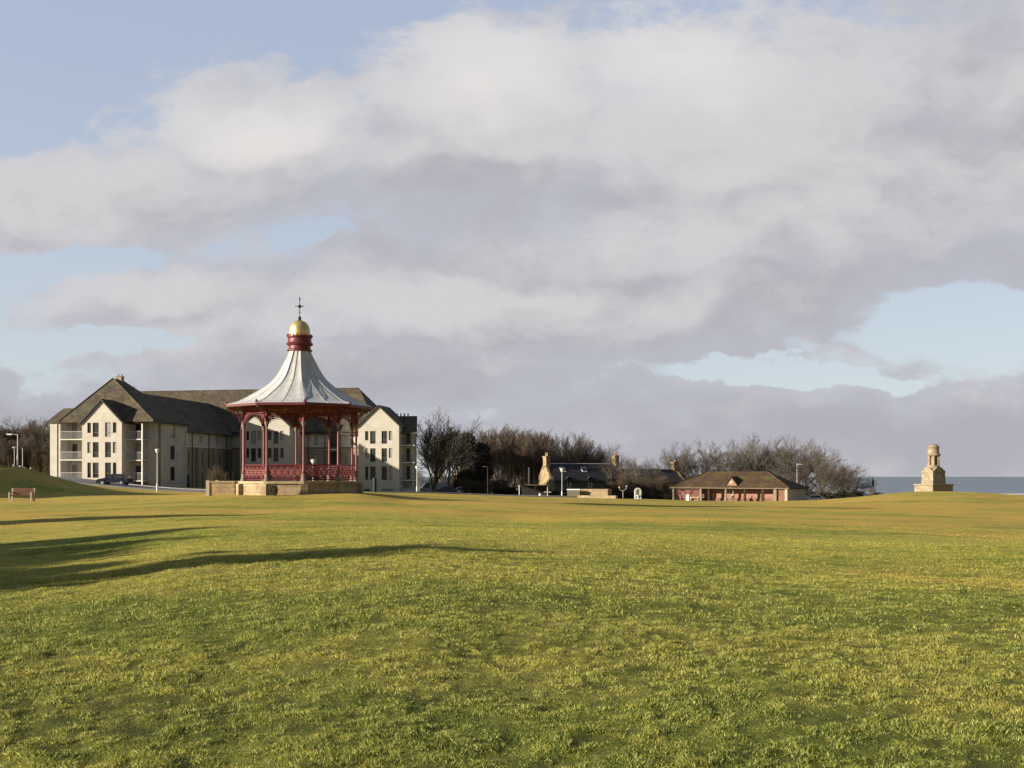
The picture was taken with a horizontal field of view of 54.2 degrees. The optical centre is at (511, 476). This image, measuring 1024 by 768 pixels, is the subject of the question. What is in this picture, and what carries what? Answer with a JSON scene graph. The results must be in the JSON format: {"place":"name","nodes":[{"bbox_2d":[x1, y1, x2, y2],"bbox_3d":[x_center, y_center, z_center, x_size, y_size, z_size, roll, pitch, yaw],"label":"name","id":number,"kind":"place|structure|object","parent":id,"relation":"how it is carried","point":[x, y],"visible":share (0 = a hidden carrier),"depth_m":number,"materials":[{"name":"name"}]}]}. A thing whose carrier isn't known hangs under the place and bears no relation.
{"place":"outdoors","nodes":[
{"label":"outdoors","id":0,"kind":"place"},
{"bbox_2d":[57,477,577,497],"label":"road","id":1,"kind":"structure","parent":0,"point":[86,481],"depth_m":129.46,"materials":[{"name":"asphalt"}]},
{"bbox_2d":[96,474,132,484],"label":"parked car","id":2,"kind":"object","parent":1,"relation":"on","point":[121,479],"visible":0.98,"depth_m":127.71,"materials":[{"name":"blue paint"}]},
{"bbox_2d":[130,484,550,495],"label":"kerb","id":3,"kind":"structure","parent":1,"relation":"on","point":[368,491],"depth_m":146.86,"materials":[{"name":"concrete"}]},
{"bbox_2d":[419,482,446,491],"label":"parked van","id":4,"kind":"object","parent":1,"relation":"on","point":[426,487],"visible":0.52,"depth_m":175.12,"materials":[{"name":"grey paint"}]},
{"bbox_2d":[436,486,456,492],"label":"parked car","id":5,"kind":"object","parent":1,"relation":"on","point":[447,489],"visible":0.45,"depth_m":172.34,"materials":[{"name":"black paint"}]},
{"bbox_2d":[0,466,1023,767],"bbox_3d":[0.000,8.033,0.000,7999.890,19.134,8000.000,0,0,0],"label":"lawn","id":6,"kind":"structure","parent":0,"point":[64,502],"depth_m":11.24,"materials":[{"name":"green plant"}]},
{"bbox_2d":[0,426,8,448],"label":"bare tree","id":7,"kind":"object","parent":6,"relation":"on","point":[3,435],"visible":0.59,"depth_m":165.24,"materials":[{"name":"brown plant"}]},
{"bbox_2d":[0,429,20,456],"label":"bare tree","id":8,"kind":"object","parent":6,"relation":"on","point":[10,437],"visible":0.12,"depth_m":168.77,"materials":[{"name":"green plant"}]},
{"bbox_2d":[0,437,24,465],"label":"bare tree","id":9,"kind":"object","parent":6,"relation":"on","point":[3,454],"visible":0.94,"depth_m":157.94,"materials":[{"name":"brown plant"}]},
{"bbox_2d":[8,488,34,501],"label":"park bench","id":10,"kind":"object","parent":6,"relation":"on","point":[19,491],"visible":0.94,"depth_m":71.26,"materials":[{"name":"brown wood"}]},
{"bbox_2d":[0,447,49,474],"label":"scrub","id":11,"kind":"object","parent":6,"relation":"on","point":[40,461],"visible":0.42,"depth_m":158.41,"materials":[{"name":"plant"}]},
{"bbox_2d":[0,417,49,459],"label":"bare tree","id":12,"kind":"object","parent":6,"relation":"on","point":[35,433],"visible":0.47,"depth_m":167.45,"materials":[{"name":"brown plant"}]},
{"bbox_2d":[6,433,48,467],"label":"bare tree","id":13,"kind":"object","parent":6,"relation":"on","point":[25,446],"visible":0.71,"depth_m":159.35,"materials":[{"name":"brown plant"}]},
{"bbox_2d":[25,435,49,453],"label":"bare tree","id":14,"kind":"object","parent":6,"relation":"on","point":[47,448],"visible":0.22,"depth_m":163.46,"materials":[{"name":"brown plant"}]},
{"bbox_2d":[32,425,49,451],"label":"bare tree","id":15,"kind":"object","parent":6,"relation":"on","point":[41,434],"visible":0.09,"depth_m":173.71,"materials":[{"name":"brown plant"}]},
{"bbox_2d":[155,449,158,491],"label":"lamp post","id":16,"kind":"object","parent":6,"relation":"on","point":[157,451],"visible":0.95,"depth_m":117.96,"materials":[{"name":"metal"}]},
{"bbox_2d":[206,463,234,480],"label":"scrub","id":17,"kind":"object","parent":6,"relation":"on","point":[215,475],"visible":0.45,"depth_m":90.14,"materials":[{"name":"plant"}]},
{"bbox_2d":[206,480,237,495],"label":"stone steps","id":18,"kind":"structure","parent":6,"relation":"on","point":[216,487],"depth_m":58.97,"materials":[{"name":"stone"}]},
{"bbox_2d":[46,374,417,490],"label":"apartment building","id":19,"kind":"structure","parent":6,"relation":"on","point":[118,425],"depth_m":155.53,"materials":[{"name":"paint"}]},
{"bbox_2d":[72,424,76,437],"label":"window","id":20,"kind":"structure","parent":19,"relation":"in","point":[74,426],"depth_m":141.82,"materials":[{"name":"glass"}]},
{"bbox_2d":[72,444,76,458],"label":"window","id":21,"kind":"structure","parent":19,"relation":"in","point":[74,446],"depth_m":141.82,"materials":[{"name":"glass"}]},
{"bbox_2d":[72,465,76,477],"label":"window","id":22,"kind":"structure","parent":19,"relation":"in","point":[74,467],"depth_m":141.82,"materials":[{"name":"glass"}]},
{"bbox_2d":[93,423,98,436],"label":"window","id":23,"kind":"structure","parent":19,"relation":"in","point":[95,425],"depth_m":138.30,"materials":[{"name":"glass"}]},
{"bbox_2d":[93,442,98,457],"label":"window","id":24,"kind":"structure","parent":19,"relation":"in","point":[95,444],"depth_m":138.30,"materials":[{"name":"glass"}]},
{"bbox_2d":[93,463,98,477],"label":"window","id":25,"kind":"structure","parent":19,"relation":"in","point":[95,465],"depth_m":138.30,"materials":[{"name":"glass"}]},
{"bbox_2d":[105,422,110,436],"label":"window","id":26,"kind":"structure","parent":19,"relation":"in","point":[108,424],"depth_m":137.96,"materials":[{"name":"glass"}]},
{"bbox_2d":[105,442,110,457],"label":"window","id":27,"kind":"structure","parent":19,"relation":"in","point":[107,444],"depth_m":137.99,"materials":[{"name":"glass"}]},
{"bbox_2d":[105,462,110,476],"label":"window","id":28,"kind":"structure","parent":19,"relation":"in","point":[107,465],"depth_m":137.99,"materials":[{"name":"glass"}]},
{"bbox_2d":[135,424,140,437],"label":"window","id":29,"kind":"structure","parent":19,"relation":"in","point":[137,426],"depth_m":140.23,"materials":[{"name":"glass"}]},
{"bbox_2d":[135,444,140,457],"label":"window","id":30,"kind":"structure","parent":19,"relation":"in","point":[137,446],"depth_m":140.23,"materials":[{"name":"glass"}]},
{"bbox_2d":[135,465,140,479],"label":"window","id":31,"kind":"structure","parent":19,"relation":"in","point":[137,467],"depth_m":140.23,"materials":[{"name":"glass"}]},
{"bbox_2d":[170,446,173,459],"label":"window","id":32,"kind":"structure","parent":19,"relation":"in","point":[171,447],"depth_m":143.47,"materials":[{"name":"glass"}]},
{"bbox_2d":[170,467,173,480],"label":"window","id":33,"kind":"structure","parent":19,"relation":"in","point":[171,468],"depth_m":143.47,"materials":[{"name":"glass"}]},
{"bbox_2d":[251,431,255,443],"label":"window","id":34,"kind":"structure","parent":19,"relation":"in","point":[253,433],"depth_m":157.67,"materials":[{"name":"glass"}]},
{"bbox_2d":[251,448,255,461],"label":"window","id":35,"kind":"structure","parent":19,"relation":"in","point":[253,450],"depth_m":157.67,"materials":[{"name":"glass"}]},
{"bbox_2d":[274,448,277,461],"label":"window","id":36,"kind":"structure","parent":19,"relation":"in","point":[275,449],"depth_m":157.02,"materials":[{"name":"glass"}]},
{"bbox_2d":[313,435,318,445],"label":"window","id":37,"kind":"structure","parent":19,"relation":"in","point":[315,437],"depth_m":161.13,"materials":[{"name":"glass"}]},
{"bbox_2d":[330,435,336,446],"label":"window","id":38,"kind":"structure","parent":19,"relation":"in","point":[333,438],"depth_m":160.62,"materials":[{"name":"glass"}]},
{"bbox_2d":[330,452,336,464],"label":"window","id":39,"kind":"structure","parent":19,"relation":"in","point":[333,455],"depth_m":160.62,"materials":[{"name":"glass"}]},
{"bbox_2d":[370,431,375,443],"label":"window","id":40,"kind":"structure","parent":19,"relation":"in","point":[372,433],"depth_m":156.33,"materials":[{"name":"glass"}]},
{"bbox_2d":[370,448,375,461],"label":"window","id":41,"kind":"structure","parent":19,"relation":"in","point":[372,450],"depth_m":156.33,"materials":[{"name":"glass"}]},
{"bbox_2d":[370,466,375,479],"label":"window","id":42,"kind":"structure","parent":19,"relation":"in","point":[372,468],"depth_m":156.37,"materials":[{"name":"glass"}]},
{"bbox_2d":[382,431,386,443],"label":"window","id":43,"kind":"structure","parent":19,"relation":"in","point":[384,433],"depth_m":156.02,"materials":[{"name":"glass"}]},
{"bbox_2d":[382,448,386,461],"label":"window","id":44,"kind":"structure","parent":19,"relation":"in","point":[384,450],"depth_m":156.02,"materials":[{"name":"glass"}]},
{"bbox_2d":[382,466,386,479],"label":"window","id":45,"kind":"structure","parent":19,"relation":"in","point":[384,468],"depth_m":156.02,"materials":[{"name":"glass"}]},
{"bbox_2d":[266,482,278,495],"bbox_3d":[-13.326,0.677,55.751,0.661,0.805,0.749,0,0,0],"label":"scrub","id":46,"kind":"object","parent":6,"relation":"on","point":[273,490],"visible":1,"depth_m":55.66,"materials":[{"name":"plant"}]},
{"bbox_2d":[225,297,373,494],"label":"bandstand","id":47,"kind":"structure","parent":6,"relation":"on","point":[298,386],"depth_m":57.85,"materials":[{"name":"metal"}]},
{"bbox_2d":[417,471,453,487],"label":"scrub","id":48,"kind":"object","parent":6,"relation":"on","point":[421,475],"visible":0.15,"depth_m":223.07,"materials":[{"name":"plant"}]},
{"bbox_2d":[418,429,458,481],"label":"bare tree","id":49,"kind":"object","parent":6,"relation":"on","point":[440,478],"visible":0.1,"depth_m":195.05,"materials":[{"name":"brown plant"}]},
{"bbox_2d":[402,407,486,491],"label":"bare tree","id":50,"kind":"object","parent":6,"relation":"on","point":[436,451],"visible":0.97,"depth_m":161.19,"materials":[{"name":"brown plant"}]},
{"bbox_2d":[417,428,479,485],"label":"bare tree","id":51,"kind":"object","parent":6,"relation":"on","point":[455,466],"visible":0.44,"depth_m":179.62,"materials":[{"name":"brown plant"}]},
{"bbox_2d":[434,430,480,479],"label":"bare tree","id":52,"kind":"object","parent":6,"relation":"on","point":[454,476],"visible":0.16,"depth_m":190.85,"materials":[{"name":"brown plant"}]},
{"bbox_2d":[455,431,483,484],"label":"evergreen tree","id":53,"kind":"object","parent":6,"relation":"on","point":[470,474],"visible":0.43,"depth_m":191.04,"materials":[{"name":"green plant"}]},
{"bbox_2d":[450,476,512,493],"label":"scrub","id":54,"kind":"object","parent":6,"relation":"on","point":[476,487],"visible":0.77,"depth_m":178.86,"materials":[{"name":"plant"}]},
{"bbox_2d":[474,441,494,493],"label":"evergreen tree","id":55,"kind":"object","parent":6,"relation":"on","point":[487,458],"visible":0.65,"depth_m":193.81,"materials":[{"name":"green plant"}]},
{"bbox_2d":[473,428,503,462],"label":"bare tree","id":56,"kind":"object","parent":6,"relation":"on","point":[490,442],"visible":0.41,"depth_m":199.52,"materials":[{"name":"brown plant"}]},
{"bbox_2d":[480,430,507,467],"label":"bare tree","id":57,"kind":"object","parent":6,"relation":"on","point":[483,435],"visible":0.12,"depth_m":205.71,"materials":[{"name":"brown plant"}]},
{"bbox_2d":[490,432,508,480],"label":"bare tree","id":58,"kind":"object","parent":6,"relation":"on","point":[498,468],"visible":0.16,"depth_m":211.48,"materials":[{"name":"brown plant"}]},
{"bbox_2d":[488,426,511,478],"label":"bare tree","id":59,"kind":"object","parent":6,"relation":"on","point":[499,456],"visible":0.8,"depth_m":199.71,"materials":[{"name":"brown plant"}]},
{"bbox_2d":[495,425,517,445],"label":"bare tree","id":60,"kind":"object","parent":6,"relation":"on","point":[508,427],"visible":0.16,"depth_m":218.86,"materials":[{"name":"brown plant"}]},
{"bbox_2d":[492,487,521,494],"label":"hedge","id":61,"kind":"object","parent":6,"relation":"on","point":[508,491],"visible":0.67,"depth_m":172.29,"materials":[{"name":"black plant"}]},
{"bbox_2d":[498,423,522,486],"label":"bare tree","id":62,"kind":"object","parent":6,"relation":"on","point":[512,454],"visible":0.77,"depth_m":201.75,"materials":[{"name":"brown plant"}]},
{"bbox_2d":[490,470,537,490],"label":"scrub","id":63,"kind":"object","parent":6,"relation":"on","point":[508,481],"visible":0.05,"depth_m":216.24,"materials":[{"name":"plant"}]},
{"bbox_2d":[506,426,525,485],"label":"bare tree","id":64,"kind":"object","parent":6,"relation":"on","point":[523,435],"visible":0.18,"depth_m":211.16,"materials":[{"name":"brown plant"}]},
{"bbox_2d":[494,436,539,486],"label":"bare tree","id":65,"kind":"object","parent":6,"relation":"on","point":[511,469],"visible":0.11,"depth_m":209.99,"materials":[{"name":"brown plant"}]},
{"bbox_2d":[496,440,541,489],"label":"bare tree","id":66,"kind":"object","parent":6,"relation":"on","point":[519,481],"visible":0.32,"depth_m":205.98,"materials":[{"name":"brown plant"}]},
{"bbox_2d":[508,427,538,484],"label":"bare tree","id":67,"kind":"object","parent":6,"relation":"on","point":[525,456],"visible":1,"depth_m":198.64,"materials":[{"name":"brown plant"}]},
{"bbox_2d":[496,436,557,484],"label":"bare tree","id":68,"kind":"object","parent":6,"relation":"on","point":[531,482],"visible":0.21,"depth_m":206.56,"materials":[{"name":"brown plant"}]},
{"bbox_2d":[519,429,545,484],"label":"bare tree","id":69,"kind":"object","parent":6,"relation":"on","point":[533,458],"visible":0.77,"depth_m":202.55,"materials":[{"name":"brown plant"}]},
{"bbox_2d":[520,485,550,494],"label":"timber shelter","id":70,"kind":"object","parent":6,"relation":"on","point":[533,489],"visible":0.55,"depth_m":161.85,"materials":[{"name":"beige paint"}]},
{"bbox_2d":[518,439,568,483],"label":"bare tree","id":71,"kind":"object","parent":6,"relation":"on","point":[552,460],"visible":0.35,"depth_m":206.19,"materials":[{"name":"brown plant"}]},
{"bbox_2d":[530,431,556,466],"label":"bare tree","id":72,"kind":"object","parent":6,"relation":"on","point":[545,442],"visible":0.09,"depth_m":216.08,"materials":[{"name":"brown plant"}]},
{"bbox_2d":[552,435,569,459],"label":"bare tree","id":73,"kind":"object","parent":6,"relation":"on","point":[565,442],"visible":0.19,"depth_m":230.54,"materials":[{"name":"brown plant"}]},
{"bbox_2d":[538,431,587,462],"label":"bare tree","id":74,"kind":"object","parent":6,"relation":"on","point":[564,455],"visible":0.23,"depth_m":220.50,"materials":[{"name":"brown plant"}]},
{"bbox_2d":[567,489,580,496],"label":"wall","id":75,"kind":"structure","parent":6,"relation":"on","point":[573,492],"depth_m":148.00,"materials":[{"name":"stone"}]},
{"bbox_2d":[556,433,603,462],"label":"bare tree","id":76,"kind":"object","parent":6,"relation":"on","point":[578,457],"visible":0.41,"depth_m":221.75,"materials":[{"name":"brown plant"}]},
{"bbox_2d":[538,452,623,495],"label":"stone cottage","id":77,"kind":"structure","parent":6,"relation":"on","point":[579,476],"depth_m":193.35,"materials":[{"name":"stone"}]},
{"bbox_2d":[560,436,601,462],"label":"bare tree","id":78,"kind":"object","parent":6,"relation":"on","point":[588,450],"visible":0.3,"depth_m":223.20,"materials":[{"name":"brown plant"}]},
{"bbox_2d":[581,489,611,495],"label":"wall","id":79,"kind":"structure","parent":6,"relation":"on","point":[606,492],"depth_m":148.03,"materials":[{"name":"stone"}]},
{"bbox_2d":[578,495,617,498],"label":"stone step","id":80,"kind":"object","parent":6,"relation":"on","point":[597,496],"visible":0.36,"depth_m":146.34,"materials":[{"name":"stone"}]},
{"bbox_2d":[587,445,611,462],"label":"bare tree","id":81,"kind":"object","parent":6,"relation":"on","point":[601,460],"visible":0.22,"depth_m":223.26,"materials":[{"name":"brown plant"}]},
{"bbox_2d":[586,441,624,462],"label":"bare tree","id":82,"kind":"object","parent":6,"relation":"on","point":[606,450],"visible":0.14,"depth_m":233.83,"materials":[{"name":"brown plant"}]},
{"bbox_2d":[600,452,642,487],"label":"bare tree","id":83,"kind":"object","parent":6,"relation":"on","point":[616,465],"visible":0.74,"depth_m":186.62,"materials":[{"name":"brown plant"}]},
{"bbox_2d":[617,461,649,492],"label":"bare tree","id":84,"kind":"object","parent":6,"relation":"on","point":[633,471],"visible":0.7,"depth_m":181.63,"materials":[{"name":"brown plant"}]},
{"bbox_2d":[634,488,640,498],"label":"drinking fountain","id":85,"kind":"object","parent":6,"relation":"on","point":[637,493],"visible":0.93,"depth_m":146.00,"materials":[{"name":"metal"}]},
{"bbox_2d":[603,473,673,496],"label":"scrub","id":86,"kind":"object","parent":6,"relation":"on","point":[657,488],"visible":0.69,"depth_m":177.13,"materials":[{"name":"plant"}]},
{"bbox_2d":[623,454,664,468],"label":"bare tree","id":87,"kind":"object","parent":6,"relation":"on","point":[642,467],"visible":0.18,"depth_m":215.85,"materials":[{"name":"brown plant"}]},
{"bbox_2d":[613,492,676,499],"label":"hedge","id":88,"kind":"object","parent":6,"relation":"on","point":[630,495],"visible":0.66,"depth_m":172.14,"materials":[{"name":"brown plant"}]},
{"bbox_2d":[629,462,665,486],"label":"bare tree","id":89,"kind":"object","parent":6,"relation":"on","point":[654,473],"visible":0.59,"depth_m":183.47,"materials":[{"name":"brown plant"}]},
{"bbox_2d":[621,459,684,498],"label":"stone cottage","id":90,"kind":"structure","parent":6,"relation":"on","point":[674,475],"depth_m":201.32,"materials":[{"name":"stone"}]},
{"bbox_2d":[651,441,700,479],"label":"bare tree","id":91,"kind":"object","parent":6,"relation":"on","point":[683,464],"visible":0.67,"depth_m":203.96,"materials":[{"name":"brown plant"}]},
{"bbox_2d":[656,439,742,477],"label":"bare tree","id":92,"kind":"object","parent":6,"relation":"on","point":[695,471],"visible":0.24,"depth_m":211.94,"materials":[{"name":"brown plant"}]},
{"bbox_2d":[695,437,748,473],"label":"bare tree","id":93,"kind":"object","parent":6,"relation":"on","point":[720,461],"visible":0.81,"depth_m":205.14,"materials":[{"name":"brown plant"}]},
{"bbox_2d":[701,436,775,473],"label":"bare tree","id":94,"kind":"object","parent":6,"relation":"on","point":[741,456],"visible":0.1,"depth_m":217.53,"materials":[{"name":"brown plant"}]},
{"bbox_2d":[669,471,808,500],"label":"pavilion","id":95,"kind":"structure","parent":6,"relation":"on","point":[744,486],"depth_m":166.84,"materials":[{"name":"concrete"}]},
{"bbox_2d":[730,438,789,472],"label":"bare tree","id":96,"kind":"object","parent":6,"relation":"on","point":[750,462],"visible":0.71,"depth_m":204.64,"materials":[{"name":"brown plant"}]},
{"bbox_2d":[715,432,812,483],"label":"bare tree","id":97,"kind":"object","parent":6,"relation":"on","point":[768,449],"visible":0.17,"depth_m":209.52,"materials":[{"name":"brown plant"}]},
{"bbox_2d":[752,436,831,488],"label":"bare tree","id":98,"kind":"object","parent":6,"relation":"on","point":[787,456],"visible":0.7,"depth_m":200.61,"materials":[{"name":"brown plant"}]},
{"bbox_2d":[780,441,846,489],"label":"bare tree","id":99,"kind":"object","parent":6,"relation":"on","point":[822,458],"visible":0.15,"depth_m":211.82,"materials":[{"name":"brown plant"}]},
{"bbox_2d":[806,494,825,499],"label":"parked car","id":100,"kind":"object","parent":6,"relation":"on","point":[815,497],"visible":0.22,"depth_m":171.18,"materials":[{"name":"white paint"}]},
{"bbox_2d":[778,449,868,495],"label":"bare tree","id":101,"kind":"object","parent":6,"relation":"on","point":[830,469],"visible":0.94,"depth_m":173.80,"materials":[{"name":"brown plant"}]},
{"bbox_2d":[806,490,867,498],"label":"hedge","id":102,"kind":"object","parent":6,"relation":"on","point":[841,494],"visible":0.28,"depth_m":184.30,"materials":[{"name":"brown plant"}]},
{"bbox_2d":[812,461,867,494],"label":"bare tree","id":103,"kind":"object","parent":6,"relation":"on","point":[851,482],"visible":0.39,"depth_m":190.18,"materials":[{"name":"brown plant"}]},
{"bbox_2d":[841,471,877,494],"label":"bare tree","id":104,"kind":"object","parent":6,"relation":"on","point":[867,483],"visible":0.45,"depth_m":194.89,"materials":[{"name":"brown plant"}]},
{"bbox_2d":[866,479,875,494],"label":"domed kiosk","id":105,"kind":"object","parent":6,"relation":"on","point":[872,489],"visible":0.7,"depth_m":214.40,"materials":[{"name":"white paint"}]},
{"bbox_2d":[913,444,953,491],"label":"war memorial","id":106,"kind":"object","parent":6,"relation":"on","point":[933,472],"visible":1,"depth_m":129.28,"materials":[{"name":"stone"}]},
{"bbox_2d":[0,0,1023,476],"label":"sky","id":107,"kind":"structure","parent":0,"point":[646,226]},
{"bbox_2d":[417,477,1023,495],"bbox_3d":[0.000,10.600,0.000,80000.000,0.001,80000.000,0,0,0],"label":"sea","id":108,"kind":"structure","parent":0,"point":[996,485],"depth_m":1325.09,"materials":[{"name":"liquid"}]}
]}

